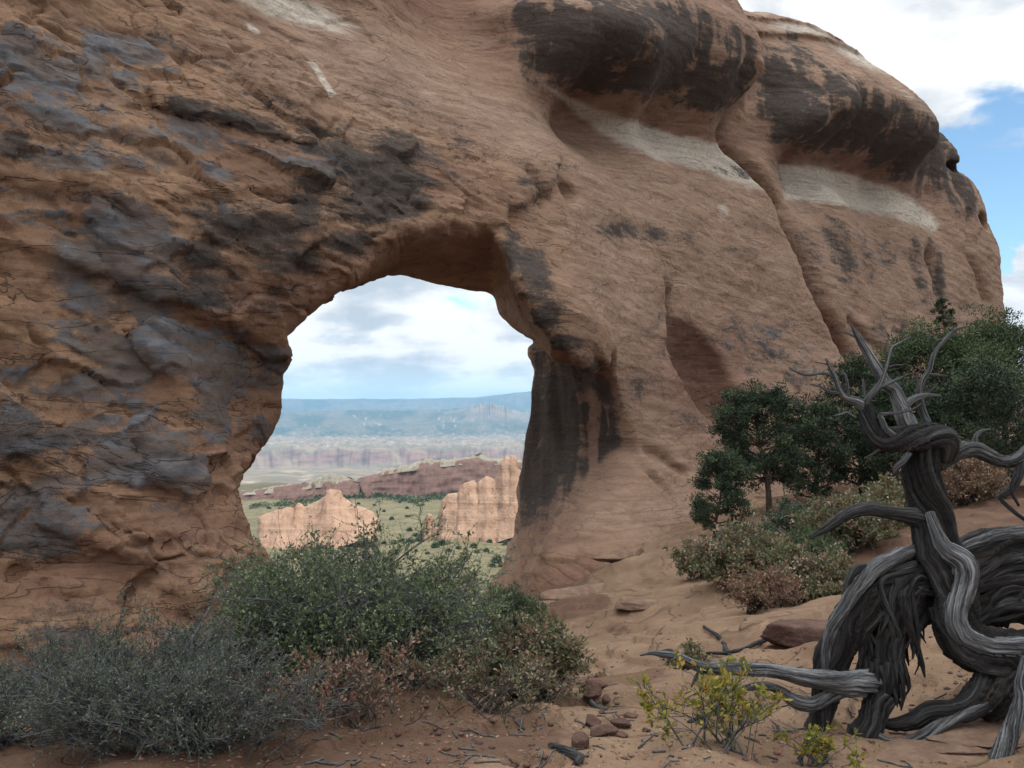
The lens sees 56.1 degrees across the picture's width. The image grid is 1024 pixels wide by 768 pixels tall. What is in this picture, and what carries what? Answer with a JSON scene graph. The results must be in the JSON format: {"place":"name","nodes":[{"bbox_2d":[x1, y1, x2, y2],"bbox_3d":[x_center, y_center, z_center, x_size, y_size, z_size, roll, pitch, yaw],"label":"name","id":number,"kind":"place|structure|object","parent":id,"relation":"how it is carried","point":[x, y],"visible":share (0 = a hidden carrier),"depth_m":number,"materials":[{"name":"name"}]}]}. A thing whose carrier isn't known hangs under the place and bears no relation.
{"place":"outdoors","nodes":[
{"label":"outdoors","id":0,"kind":"place"},
{"bbox_2d":[0,391,1023,767],"bbox_3d":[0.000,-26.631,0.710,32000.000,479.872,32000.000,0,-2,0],"label":"ground","id":1,"kind":"structure","parent":0,"point":[314,439],"depth_m":7.78,"materials":[{"name":"brown sand"}]},
{"bbox_2d":[0,637,101,749],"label":"blackbrush bush","id":2,"kind":"object","parent":1,"relation":"on","point":[7,722],"visible":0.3,"depth_m":4.33,"materials":[{"name":"grey plant"}]},
{"bbox_2d":[0,563,295,753],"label":"blackbrush bush","id":3,"kind":"object","parent":1,"relation":"on","point":[127,648],"visible":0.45,"depth_m":4.56,"materials":[{"name":"grey plant"}]},
{"bbox_2d":[0,634,360,767],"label":"blackbrush bush","id":4,"kind":"object","parent":1,"relation":"on","point":[184,726],"visible":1,"depth_m":3.87,"materials":[{"name":"grey plant"}]},
{"bbox_2d":[133,601,286,689],"bbox_3d":[-1.742,1.712,6.231,1.202,0.688,1.431,-1,-2,18],"label":"blackbrush bush","id":5,"kind":"object","parent":1,"relation":"on","point":[198,615],"visible":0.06,"depth_m":6.11,"materials":[{"name":"grey plant"}]},
{"bbox_2d":[200,653,334,745],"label":"oak shrub","id":6,"kind":"object","parent":1,"relation":"on","point":[320,709],"visible":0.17,"depth_m":4.24,"materials":[{"name":"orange plant"}]},
{"bbox_2d":[239,473,361,500],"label":"red ledge","id":7,"kind":"object","parent":1,"relation":"on","point":[346,485],"visible":0.8,"depth_m":526.98,"materials":[{"name":"stone"}]},
{"bbox_2d":[257,489,381,549],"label":"sandstone butte","id":8,"kind":"object","parent":1,"relation":"on","point":[292,521],"visible":0.88,"depth_m":286.95,"materials":[{"name":"stone"}]},
{"bbox_2d":[136,484,520,701],"bbox_3d":[-0.985,1.244,5.423,2.087,1.314,1.696,0,-2,0],"label":"cliffrose bush","id":9,"kind":"object","parent":1,"relation":"on","point":[302,614],"visible":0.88,"depth_m":5.20,"materials":[{"name":"green plant"}]},
{"bbox_2d":[249,490,457,508],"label":"woodland","id":10,"kind":"object","parent":1,"relation":"on","point":[405,498],"visible":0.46,"depth_m":494.98,"materials":[{"name":"green plant"}]},
{"bbox_2d":[267,626,446,732],"bbox_3d":[-0.747,1.433,4.461,0.866,0.458,1.003,0,-2,0],"label":"oak shrub","id":11,"kind":"object","parent":1,"relation":"on","point":[366,680],"visible":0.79,"depth_m":4.43,"materials":[{"name":"orange plant"}]},
{"bbox_2d":[255,512,510,594],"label":"sagebrush","id":12,"kind":"object","parent":1,"relation":"on","point":[431,555],"visible":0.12,"depth_m":261.90,"materials":[{"name":"green plant"}]},
{"bbox_2d":[422,513,436,539],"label":"rock pinnacle","id":13,"kind":"object","parent":1,"relation":"on","point":[428,516],"visible":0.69,"depth_m":303.69,"materials":[{"name":"stone"}]},
{"bbox_2d":[430,541,439,547],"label":"valley shrub","id":14,"kind":"object","parent":1,"relation":"on","point":[434,544],"visible":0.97,"depth_m":277.40,"materials":[{"name":"green plant"}]},
{"bbox_2d":[355,558,518,677],"bbox_3d":[-0.505,1.534,6.159,1.099,0.795,1.159,0,-2,0],"label":"cliffrose bush","id":15,"kind":"object","parent":1,"relation":"on","point":[497,613],"visible":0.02,"depth_m":6.17,"materials":[{"name":"green plant"}]},
{"bbox_2d":[356,453,521,496],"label":"red cliff","id":16,"kind":"structure","parent":1,"relation":"on","point":[445,475],"depth_m":552.88,"materials":[{"name":"stone"}]},
{"bbox_2d":[437,539,446,545],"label":"valley shrub","id":17,"kind":"object","parent":1,"relation":"on","point":[441,542],"visible":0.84,"depth_m":282.58,"materials":[{"name":"green plant"}]},
{"bbox_2d":[0,0,900,673],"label":"sandstone arch","id":18,"kind":"structure","parent":1,"relation":"on","point":[208,208],"depth_m":18.08,"materials":[{"name":"brown stone"}]},
{"bbox_2d":[593,547,643,562],"bbox_3d":[1.953,3.029,16.862,1.211,0.260,0.530,1,-2,-36],"label":"rock ledge","id":19,"kind":"object","parent":18,"relation":"attached to","point":[613,556],"visible":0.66,"depth_m":16.67,"materials":[{"name":"brown stone"}]},
{"bbox_2d":[469,542,477,547],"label":"valley shrub","id":20,"kind":"object","parent":1,"relation":"on","point":[473,544],"visible":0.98,"depth_m":277.20,"materials":[{"name":"green plant"}]},
{"bbox_2d":[437,455,520,542],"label":"sandstone fin","id":21,"kind":"object","parent":1,"relation":"on","point":[488,505],"visible":0.75,"depth_m":303.38,"materials":[{"name":"beige stone"}]},
{"bbox_2d":[398,623,577,724],"bbox_3d":[-0.130,1.449,4.745,0.883,0.454,0.717,0,-2,0],"label":"oak shrub","id":22,"kind":"object","parent":1,"relation":"on","point":[486,687],"visible":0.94,"depth_m":4.75,"materials":[{"name":"green plant"}]},
{"bbox_2d":[490,555,501,563],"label":"valley shrub","id":23,"kind":"object","parent":1,"relation":"on","point":[494,559],"visible":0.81,"depth_m":238.07,"materials":[{"name":"green plant"}]},
{"bbox_2d":[484,574,548,644],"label":"juniper shrub","id":24,"kind":"object","parent":1,"relation":"on","point":[524,602],"visible":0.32,"depth_m":9.83,"materials":[{"name":"green plant"}]},
{"bbox_2d":[457,582,608,702],"bbox_3d":[0.073,1.548,5.659,0.858,0.706,0.807,1,-2,-20],"label":"oak shrub","id":25,"kind":"object","parent":1,"relation":"on","point":[562,650],"visible":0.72,"depth_m":5.56,"materials":[{"name":"green plant"}]},
{"bbox_2d":[95,645,1019,767],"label":"leaf litter","id":26,"kind":"object","parent":1,"relation":"on","point":[410,755],"visible":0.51,"depth_m":4.30,"materials":[{"name":"orange plant"}]},
{"bbox_2d":[547,742,584,765],"bbox_3d":[0.237,1.572,4.096,0.066,0.063,0.316,1,-2,-19],"label":"dead stick","id":27,"kind":"object","parent":1,"relation":"on","point":[577,757],"visible":0.99,"depth_m":4.07,"materials":[{"name":"grey wood"}]},
{"bbox_2d":[538,583,603,600],"bbox_3d":[1.158,3.373,15.442,1.744,0.260,0.517,1,-2,-36],"label":"rock ledge","id":28,"kind":"object","parent":1,"relation":"on","point":[572,591],"visible":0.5,"depth_m":15.16,"materials":[{"name":"brown stone"}]},
{"bbox_2d":[571,731,588,748],"bbox_3d":[0.302,1.576,4.226,0.081,0.090,0.074,0,-2,-13],"label":"stone","id":29,"kind":"object","parent":1,"relation":"on","point":[579,739],"visible":0.81,"depth_m":4.20,"materials":[{"name":"brown stone"}]},
{"bbox_2d":[583,683,601,699],"bbox_3d":[0.472,1.805,5.627,0.147,0.094,0.089,1,-2,-40],"label":"stone","id":30,"kind":"object","parent":1,"relation":"on","point":[596,689],"visible":0.91,"depth_m":5.61,"materials":[{"name":"brown stone"}]},
{"bbox_2d":[585,714,600,727],"bbox_3d":[0.392,1.633,4.620,0.064,0.074,0.103,1,-2,-30],"label":"stone","id":31,"kind":"object","parent":1,"relation":"on","point":[592,720],"visible":0.69,"depth_m":4.61,"materials":[{"name":"brown stone"}]},
{"bbox_2d":[579,679,607,690],"bbox_3d":[0.502,1.868,5.925,0.182,0.095,0.112,0,-2,0],"label":"stone","id":32,"kind":"object","parent":1,"relation":"on","point":[602,684],"visible":0.45,"depth_m":5.89,"materials":[{"name":"brown stone"}]},
{"bbox_2d":[247,660,946,767],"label":"twig litter","id":33,"kind":"object","parent":1,"relation":"on","point":[492,756],"visible":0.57,"depth_m":4.31,"materials":[{"name":"wood"}]},
{"bbox_2d":[587,698,607,709],"bbox_3d":[0.470,1.877,5.823,0.107,0.100,0.645,0,-2,-5],"label":"dead stick","id":34,"kind":"object","parent":1,"relation":"on","point":[591,702],"visible":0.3,"depth_m":5.56,"materials":[{"name":"grey wood"}]},
{"bbox_2d":[590,724,618,736],"bbox_3d":[0.424,1.603,4.453,0.143,0.049,0.095,0,-2,-8],"label":"stone","id":35,"kind":"object","parent":1,"relation":"on","point":[601,730],"visible":1,"depth_m":4.42,"materials":[{"name":"brown stone"}]},
{"bbox_2d":[602,694,609,703],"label":"stone","id":36,"kind":"object","parent":1,"relation":"on","point":[605,698],"visible":1,"depth_m":5.60,"materials":[{"name":"brown stone"}]},
{"bbox_2d":[610,718,631,728],"bbox_3d":[0.523,1.639,4.615,0.105,0.070,0.074,-1,-2,20],"label":"stone","id":37,"kind":"object","parent":1,"relation":"on","point":[620,723],"visible":0.88,"depth_m":4.59,"materials":[{"name":"brown stone"}]},
{"bbox_2d":[614,731,627,737],"bbox_3d":[0.505,1.620,4.428,0.070,0.032,0.050,-1,-2,39],"label":"stone","id":38,"kind":"object","parent":1,"relation":"on","point":[621,734],"visible":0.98,"depth_m":4.41,"materials":[{"name":"brown stone"}]},
{"bbox_2d":[623,713,637,718],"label":"stone","id":39,"kind":"object","parent":1,"relation":"on","point":[629,715],"visible":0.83,"depth_m":5.29,"materials":[{"name":"brown stone"}]},
{"bbox_2d":[615,596,657,610],"bbox_3d":[1.557,2.641,11.508,0.663,0.139,0.528,0,-2,-6],"label":"rock ledge","id":40,"kind":"object","parent":1,"relation":"on","point":[629,603],"visible":0.84,"depth_m":11.38,"materials":[{"name":"brown stone"}]},
{"bbox_2d":[642,727,650,731],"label":"stone","id":41,"kind":"object","parent":1,"relation":"on","point":[646,729],"visible":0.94,"depth_m":4.50,"materials":[{"name":"brown stone"}]},
{"bbox_2d":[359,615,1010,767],"bbox_3d":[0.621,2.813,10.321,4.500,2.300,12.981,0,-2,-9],"label":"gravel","id":42,"kind":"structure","parent":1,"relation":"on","point":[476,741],"depth_m":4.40,"materials":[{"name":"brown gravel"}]},
{"bbox_2d":[659,637,712,670],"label":"oak shrub","id":43,"kind":"object","parent":1,"relation":"on","point":[695,653],"visible":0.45,"depth_m":6.72,"materials":[{"name":"green plant"}]},
{"bbox_2d":[661,526,720,580],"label":"oak shrub","id":44,"kind":"object","parent":1,"relation":"on","point":[679,558],"visible":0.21,"depth_m":13.33,"materials":[{"name":"green plant"}]},
{"bbox_2d":[687,704,717,722],"bbox_3d":[1.113,1.798,5.335,0.089,0.051,0.520,-1,-2,33],"label":"dead stick","id":45,"kind":"object","parent":1,"relation":"on","point":[689,721],"visible":0.23,"depth_m":5.16,"materials":[{"name":"grey wood"}]},
{"bbox_2d":[622,650,793,758],"bbox_3d":[0.906,1.432,4.277,0.748,0.476,0.501,1,-2,-24],"label":"yellow shrub","id":46,"kind":"object","parent":1,"relation":"on","point":[751,706],"visible":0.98,"depth_m":4.26,"materials":[{"name":"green plant"}]},
{"bbox_2d":[703,625,736,660],"bbox_3d":[1.585,1.934,7.204,0.101,0.210,1.869,0,-2,5],"label":"dead stick","id":47,"kind":"object","parent":1,"relation":"on","point":[718,637],"visible":0.72,"depth_m":7.61,"materials":[{"name":"grey wood"}]},
{"bbox_2d":[685,442,755,541],"bbox_3d":[3.499,1.933,16.174,1.245,1.914,1.220,-1,-2,32],"label":"juniper tree","id":48,"kind":"object","parent":1,"relation":"on","point":[721,463],"visible":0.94,"depth_m":16.03,"materials":[{"name":"green plant"}]},
{"bbox_2d":[706,638,765,654],"bbox_3d":[1.788,1.885,6.936,0.727,0.156,0.343,1,-2,-21],"label":"dead stick","id":49,"kind":"object","parent":1,"relation":"on","point":[754,643],"visible":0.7,"depth_m":6.81,"materials":[{"name":"grey wood"}]},
{"bbox_2d":[674,501,816,592],"bbox_3d":[2.656,1.948,11.505,1.416,1.113,1.688,1,-2,-23],"label":"oak shrub","id":50,"kind":"object","parent":1,"relation":"on","point":[737,547],"visible":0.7,"depth_m":11.26,"materials":[{"name":"green plant"}]},
{"bbox_2d":[713,515,781,545],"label":"sage shrub","id":51,"kind":"object","parent":1,"relation":"on","point":[769,526],"visible":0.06,"depth_m":14.53,"materials":[{"name":"green plant"}]},
{"bbox_2d":[715,560,808,614],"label":"oak shrub","id":52,"kind":"object","parent":1,"relation":"on","point":[763,590],"visible":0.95,"depth_m":9.42,"materials":[{"name":"orange plant"}]},
{"bbox_2d":[705,377,821,512],"bbox_3d":[4.740,1.222,18.041,2.098,2.712,1.798,-1,-2,21],"label":"juniper tree","id":53,"kind":"object","parent":1,"relation":"on","point":[751,403],"visible":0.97,"depth_m":17.83,"materials":[{"name":"green plant"}]},
{"bbox_2d":[759,618,827,647],"bbox_3d":[2.115,1.784,6.831,0.620,0.204,0.463,-1,-2,29],"label":"boulder","id":54,"kind":"object","parent":1,"relation":"on","point":[791,633],"visible":0.66,"depth_m":6.71,"materials":[{"name":"red stone"}]},
{"bbox_2d":[736,525,859,605],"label":"oak shrub","id":55,"kind":"object","parent":1,"relation":"on","point":[826,576],"visible":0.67,"depth_m":10.37,"materials":[{"name":"green plant"}]},
{"bbox_2d":[762,492,840,533],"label":"sage shrub","id":56,"kind":"object","parent":1,"relation":"on","point":[786,503],"visible":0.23,"depth_m":15.42,"materials":[{"name":"green plant"}]},
{"bbox_2d":[762,719,866,767],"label":"yellow shrub","id":57,"kind":"object","parent":1,"relation":"on","point":[814,738],"visible":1,"depth_m":4.28,"materials":[{"name":"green plant"}]},
{"bbox_2d":[777,518,852,561],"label":"ephedra shrub","id":58,"kind":"object","parent":1,"relation":"on","point":[820,542],"visible":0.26,"depth_m":12.44,"materials":[{"name":"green plant"}]},
{"bbox_2d":[787,397,860,501],"bbox_3d":[6.033,1.336,18.720,1.772,2.210,1.673,0,-2,17],"label":"juniper tree","id":59,"kind":"object","parent":1,"relation":"on","point":[825,413],"visible":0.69,"depth_m":18.40,"materials":[{"name":"green plant"}]},
{"bbox_2d":[640,323,1023,758],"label":"dead juniper","id":60,"kind":"object","parent":1,"relation":"on","point":[963,596],"visible":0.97,"depth_m":4.88,"materials":[{"name":"grey wood"}]},
{"bbox_2d":[784,483,905,558],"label":"oak shrub","id":61,"kind":"object","parent":1,"relation":"on","point":[864,531],"visible":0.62,"depth_m":13.32,"materials":[{"name":"green plant"}]},
{"bbox_2d":[810,350,904,493],"bbox_3d":[7.138,0.878,19.524,2.080,3.167,2.314,-1,-2,30],"label":"juniper tree","id":62,"kind":"object","parent":1,"relation":"on","point":[854,369],"visible":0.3,"depth_m":19.25,"materials":[{"name":"green plant"}]},
{"bbox_2d":[830,472,907,529],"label":"oak shrub","id":63,"kind":"object","parent":1,"relation":"on","point":[882,492],"visible":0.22,"depth_m":15.25,"materials":[{"name":"green plant"}]},
{"bbox_2d":[715,0,1023,458],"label":"sandstone fin","id":64,"kind":"object","parent":1,"relation":"on","point":[843,154],"visible":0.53,"depth_m":35.26,"materials":[{"name":"brown stone"}]},
{"bbox_2d":[929,297,957,336],"bbox_3d":[14.912,-2.188,33.090,0.913,1.715,0.856,0,-2,0],"label":"juniper tree","id":65,"kind":"object","parent":64,"relation":"on","point":[939,304],"visible":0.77,"depth_m":33.01,"materials":[{"name":"green plant"}]},
{"bbox_2d":[843,374,947,489],"bbox_3d":[7.418,1.024,18.585,2.136,2.507,2.150,1,-2,-25],"label":"juniper tree","id":66,"kind":"object","parent":1,"relation":"on","point":[908,388],"visible":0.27,"depth_m":18.31,"materials":[{"name":"green plant"}]},
{"bbox_2d":[873,734,981,762],"bbox_3d":[2.045,1.764,4.614,0.749,0.062,0.458,1,-2,-41],"label":"flagstone","id":67,"kind":"object","parent":1,"relation":"on","point":[898,749],"visible":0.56,"depth_m":4.52,"materials":[{"name":"brown stone"}]},
{"bbox_2d":[848,314,1018,476],"bbox_3d":[8.674,0.504,20.085,3.331,3.812,3.895,0,-2,0],"label":"juniper tree","id":68,"kind":"object","parent":1,"relation":"on","point":[913,347],"visible":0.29,"depth_m":19.42,"materials":[{"name":"green plant"}]},
{"bbox_2d":[920,732,990,754],"bbox_3d":[2.150,1.754,4.679,0.685,0.063,0.463,0,-3,-20],"label":"flagstone","id":69,"kind":"object","parent":1,"relation":"on","point":[948,748],"visible":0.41,"depth_m":4.53,"materials":[{"name":"brown stone"}]},
{"bbox_2d":[913,347,1023,498],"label":"juniper tree","id":70,"kind":"object","parent":1,"relation":"on","point":[983,383],"visible":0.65,"depth_m":17.51,"materials":[{"name":"green plant"}]},
{"bbox_2d":[919,302,1023,489],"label":"juniper tree","id":71,"kind":"object","parent":1,"relation":"on","point":[1015,332],"visible":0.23,"depth_m":20.37,"materials":[{"name":"green plant"}]},
{"bbox_2d":[925,720,1023,747],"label":"flagstone","id":72,"kind":"object","parent":1,"relation":"on","point":[974,733],"visible":0.7,"depth_m":4.69,"materials":[{"name":"brown stone"}]},
{"bbox_2d":[941,457,1013,506],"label":"oak shrub","id":73,"kind":"object","parent":1,"relation":"on","point":[977,480],"visible":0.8,"depth_m":16.12,"materials":[{"name":"orange plant"}]},
{"bbox_2d":[281,0,1023,398],"label":"sky","id":74,"kind":"structure","parent":0,"point":[399,336],"materials":[{"name":"white"}]}
]}

